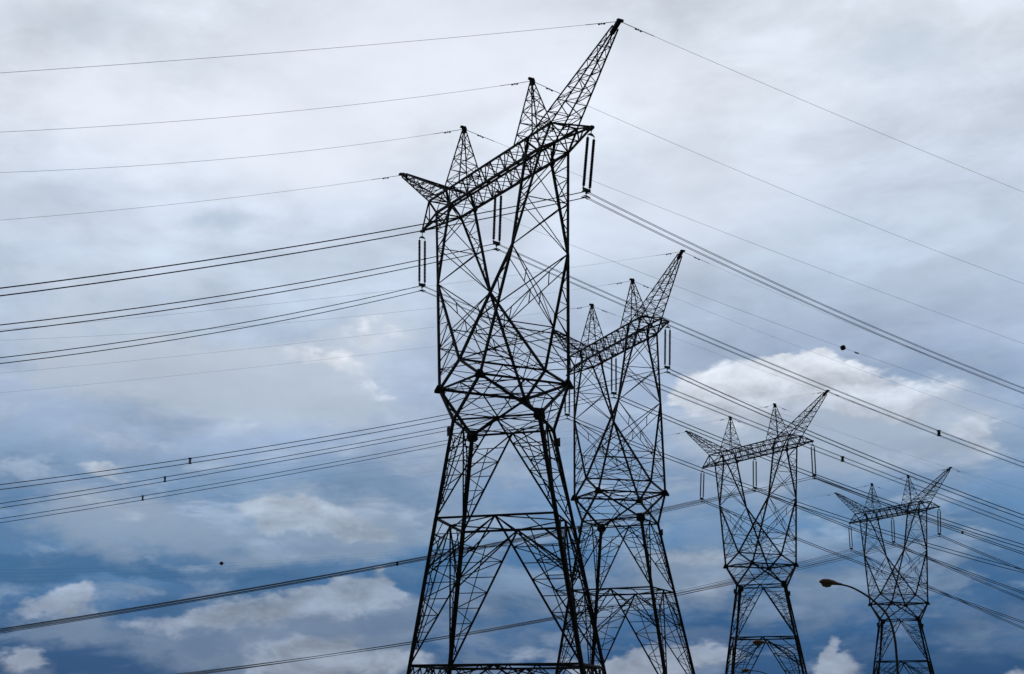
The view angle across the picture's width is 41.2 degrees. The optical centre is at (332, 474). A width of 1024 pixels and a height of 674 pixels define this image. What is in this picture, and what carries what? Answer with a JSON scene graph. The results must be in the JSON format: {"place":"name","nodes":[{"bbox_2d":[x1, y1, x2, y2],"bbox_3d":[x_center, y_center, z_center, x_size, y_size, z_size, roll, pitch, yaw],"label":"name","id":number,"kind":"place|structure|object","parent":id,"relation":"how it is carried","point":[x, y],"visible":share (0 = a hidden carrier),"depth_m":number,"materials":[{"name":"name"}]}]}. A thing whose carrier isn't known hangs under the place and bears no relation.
{"place":"outdoors","nodes":[
{"label":"outdoors","id":0,"kind":"place"},
{"bbox_2d":[0,0,1023,673],"label":"sky","id":1,"kind":"structure","parent":0,"point":[944,79],"materials":[{"name":"blue"}]},
{"bbox_3d":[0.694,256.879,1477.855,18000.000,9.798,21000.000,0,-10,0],"label":"ground","id":2,"kind":"structure","parent":0,"visible":0},
{"bbox_2d":[399,18,623,673],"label":"transmission tower","id":3,"kind":"structure","parent":2,"relation":"on","point":[538,414],"depth_m":101.68,"materials":[{"name":"metal"}]},
{"bbox_2d":[418,233,425,291],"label":"insulator string","id":4,"kind":"object","parent":3,"relation":"hanging from","point":[419,262],"visible":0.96,"depth_m":115.94,"materials":[{"name":"ceramic"}]},
{"bbox_2d":[0,286,1023,529],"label":"conductor bundle","id":5,"kind":"object","parent":4,"relation":"hanging from","point":[842,459],"visible":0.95,"depth_m":120.32,"materials":[{"name":"metal"}]},
{"bbox_2d":[492,186,501,250],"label":"insulator string","id":6,"kind":"object","parent":3,"relation":"hanging from","point":[496,243],"visible":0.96,"depth_m":105.37,"materials":[{"name":"ceramic"}]},
{"bbox_2d":[0,244,1023,467],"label":"conductor bundle","id":7,"kind":"object","parent":6,"relation":"hanging from","point":[938,433],"visible":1,"depth_m":105.53,"materials":[{"name":"metal"}]},
{"bbox_2d":[6,175,1013,405],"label":"earth wire","id":8,"kind":"object","parent":3,"relation":"attached to","point":[503,217],"visible":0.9,"depth_m":121.83,"materials":[{"name":"metal"}]},
{"bbox_2d":[4,21,1019,190],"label":"earth wire","id":9,"kind":"object","parent":3,"relation":"attached to","point":[497,33],"visible":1,"depth_m":90.01,"materials":[{"name":"metal"}]},
{"bbox_2d":[0,129,1023,343],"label":"earth wire","id":10,"kind":"object","parent":3,"relation":"attached to","point":[499,143],"visible":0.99,"depth_m":111.06,"materials":[{"name":"metal"}]},
{"bbox_2d":[9,81,1020,282],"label":"earth wire","id":11,"kind":"object","parent":3,"relation":"attached to","point":[489,87],"visible":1,"depth_m":102.00,"materials":[{"name":"metal"}]},
{"bbox_2d":[581,129,594,199],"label":"insulator string","id":12,"kind":"object","parent":3,"relation":"hanging from","point":[585,164],"visible":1,"depth_m":94.82,"materials":[{"name":"ceramic"}]},
{"bbox_2d":[0,191,1023,393],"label":"conductor bundle","id":13,"kind":"object","parent":12,"relation":"hanging from","point":[482,219],"visible":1,"depth_m":90.22,"materials":[{"name":"metal"}]},
{"bbox_2d":[554,250,694,673],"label":"transmission tower","id":14,"kind":"structure","parent":2,"relation":"on","point":[640,518],"depth_m":145.97,"materials":[{"name":"metal"}]},
{"bbox_2d":[3,332,1019,488],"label":"earth wire","id":15,"kind":"object","parent":14,"relation":"attached to","point":[513,336],"visible":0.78,"depth_m":164.32,"materials":[{"name":"metal"}]},
{"bbox_2d":[3,252,1023,390],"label":"earth wire","id":16,"kind":"object","parent":14,"relation":"attached to","point":[527,273],"visible":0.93,"depth_m":133.53,"materials":[{"name":"metal"}]},
{"bbox_2d":[7,306,1023,459],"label":"earth wire","id":17,"kind":"object","parent":14,"relation":"attached to","point":[522,315],"visible":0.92,"depth_m":155.32,"materials":[{"name":"metal"}]},
{"bbox_2d":[19,281,1021,427],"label":"earth wire","id":18,"kind":"object","parent":14,"relation":"attached to","point":[517,297],"visible":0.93,"depth_m":145.54,"materials":[{"name":"metal"}]},
{"bbox_2d":[564,379,569,418],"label":"insulator string","id":19,"kind":"object","parent":14,"relation":"hanging from","point":[566,414],"visible":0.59,"depth_m":160.69,"materials":[{"name":"ceramic"}]},
{"bbox_2d":[0,415,1023,572],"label":"conductor bundle","id":20,"kind":"object","parent":19,"relation":"hanging from","point":[142,499],"visible":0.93,"depth_m":161.24,"materials":[{"name":"metal"}]},
{"bbox_2d":[611,355,616,398],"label":"insulator string","id":21,"kind":"object","parent":14,"relation":"hanging from","point":[613,393],"visible":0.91,"depth_m":149.58,"materials":[{"name":"ceramic"}]},
{"bbox_2d":[0,393,1023,548],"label":"conductor bundle","id":22,"kind":"object","parent":21,"relation":"hanging from","point":[164,477],"visible":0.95,"depth_m":148.91,"materials":[{"name":"metal"}]},
{"bbox_2d":[664,323,670,372],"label":"insulator string","id":23,"kind":"object","parent":14,"relation":"hanging from","point":[669,366],"visible":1,"depth_m":138.29,"materials":[{"name":"ceramic"}]},
{"bbox_2d":[0,368,1023,518],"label":"conductor bundle","id":24,"kind":"object","parent":23,"relation":"hanging from","point":[189,462],"visible":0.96,"depth_m":134.92,"materials":[{"name":"metal"}]},
{"bbox_2d":[742,669,765,673],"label":"street lamp","id":25,"kind":"object","parent":2,"relation":"on","point":[745,670],"visible":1,"depth_m":128.57,"materials":[{"name":"metal"}]},
{"bbox_2d":[685,390,829,673],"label":"transmission tower","id":26,"kind":"structure","parent":2,"relation":"on","point":[732,648],"depth_m":195.40,"materials":[{"name":"metal"}]},
{"bbox_2d":[2,418,945,506],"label":"earth wire","id":27,"kind":"object","parent":26,"relation":"attached to","point":[457,459],"visible":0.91,"depth_m":181.78,"materials":[{"name":"metal"}]},
{"bbox_2d":[8,405,1014,497],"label":"earth wire","id":28,"kind":"object","parent":26,"relation":"attached to","point":[563,438],"visible":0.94,"depth_m":182.01,"materials":[{"name":"metal"}]},
{"bbox_2d":[22,391,1016,487],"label":"earth wire","id":29,"kind":"object","parent":26,"relation":"attached to","point":[520,437],"visible":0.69,"depth_m":162.50,"materials":[{"name":"metal"}]},
{"bbox_2d":[18,432,1022,548],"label":"earth wire","id":30,"kind":"object","parent":26,"relation":"attached to","point":[446,469],"visible":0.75,"depth_m":190.90,"materials":[{"name":"metal"}]},
{"bbox_2d":[700,469,704,502],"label":"insulator string","id":31,"kind":"object","parent":26,"relation":"hanging from","point":[703,485],"visible":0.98,"depth_m":209.21,"materials":[{"name":"ceramic"}]},
{"bbox_2d":[0,499,1023,630],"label":"conductor bundle","id":32,"kind":"object","parent":31,"relation":"hanging from","point":[532,537],"visible":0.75,"depth_m":196.37,"materials":[{"name":"metal"}]},
{"bbox_2d":[752,456,756,491],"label":"insulator string","id":33,"kind":"object","parent":26,"relation":"hanging from","point":[755,472],"visible":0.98,"depth_m":198.54,"materials":[{"name":"ceramic"}]},
{"bbox_2d":[0,488,1023,631],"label":"conductor bundle","id":34,"kind":"object","parent":33,"relation":"hanging from","point":[516,541],"visible":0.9,"depth_m":179.02,"materials":[{"name":"metal"}]},
{"bbox_2d":[810,442,815,479],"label":"insulator string","id":35,"kind":"object","parent":26,"relation":"hanging from","point":[814,475],"visible":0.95,"depth_m":187.75,"materials":[{"name":"ceramic"}]},
{"bbox_2d":[0,476,1023,632],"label":"conductor bundle","id":36,"kind":"object","parent":35,"relation":"hanging from","point":[962,532],"visible":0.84,"depth_m":163.18,"materials":[{"name":"metal"}]},
{"bbox_2d":[752,640,799,673],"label":"street lamp","id":37,"kind":"object","parent":2,"relation":"on","point":[757,642],"visible":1,"depth_m":94.21,"materials":[{"name":"metal"}]},
{"bbox_2d":[819,579,898,673],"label":"street lamp","id":38,"kind":"object","parent":2,"relation":"on","point":[827,582],"visible":1,"depth_m":79.81,"materials":[{"name":"metal"}]},
{"bbox_2d":[834,467,951,673],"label":"transmission tower","id":39,"kind":"structure","parent":2,"relation":"on","point":[881,622],"depth_m":246.31,"materials":[{"name":"metal"}]},
{"bbox_2d":[36,468,1006,569],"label":"earth wire","id":40,"kind":"object","parent":39,"relation":"attached to","point":[555,535],"visible":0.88,"depth_m":210.61,"materials":[{"name":"metal"}]},
{"bbox_2d":[31,494,1014,581],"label":"earth wire","id":41,"kind":"object","parent":39,"relation":"attached to","point":[506,549],"visible":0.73,"depth_m":240.30,"materials":[{"name":"metal"}]},
{"bbox_2d":[35,485,1019,576],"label":"earth wire","id":42,"kind":"object","parent":39,"relation":"attached to","point":[492,547],"visible":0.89,"depth_m":234.96,"materials":[{"name":"metal"}]},
{"bbox_2d":[55,476,1018,572],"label":"earth wire","id":43,"kind":"object","parent":39,"relation":"attached to","point":[546,538],"visible":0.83,"depth_m":221.58,"materials":[{"name":"metal"}]},
{"bbox_2d":[848,529,852,549],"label":"insulator string","id":44,"kind":"object","parent":39,"relation":"hanging from","point":[851,538],"visible":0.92,"depth_m":260.60,"materials":[{"name":"ceramic"}]},
{"bbox_2d":[184,549,1023,673],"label":"conductor bundle","id":45,"kind":"object","parent":44,"relation":"hanging from","point":[710,585],"visible":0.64,"depth_m":254.29,"materials":[{"name":"metal"}]},
{"bbox_2d":[891,516,894,544],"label":"insulator string","id":46,"kind":"object","parent":39,"relation":"hanging from","point":[891,530],"visible":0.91,"depth_m":249.52,"materials":[{"name":"ceramic"}]},
{"bbox_2d":[177,542,1023,673],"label":"conductor bundle","id":47,"kind":"object","parent":46,"relation":"hanging from","point":[629,603],"visible":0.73,"depth_m":232.62,"materials":[{"name":"metal"}]},
{"bbox_2d":[937,509,940,536],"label":"insulator string","id":48,"kind":"object","parent":39,"relation":"hanging from","point":[938,522],"visible":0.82,"depth_m":238.22,"materials":[{"name":"ceramic"}]},
{"bbox_2d":[189,534,1022,673],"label":"conductor bundle","id":49,"kind":"object","parent":48,"relation":"hanging from","point":[613,606],"visible":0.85,"depth_m":215.52,"materials":[{"name":"metal"}]}
]}

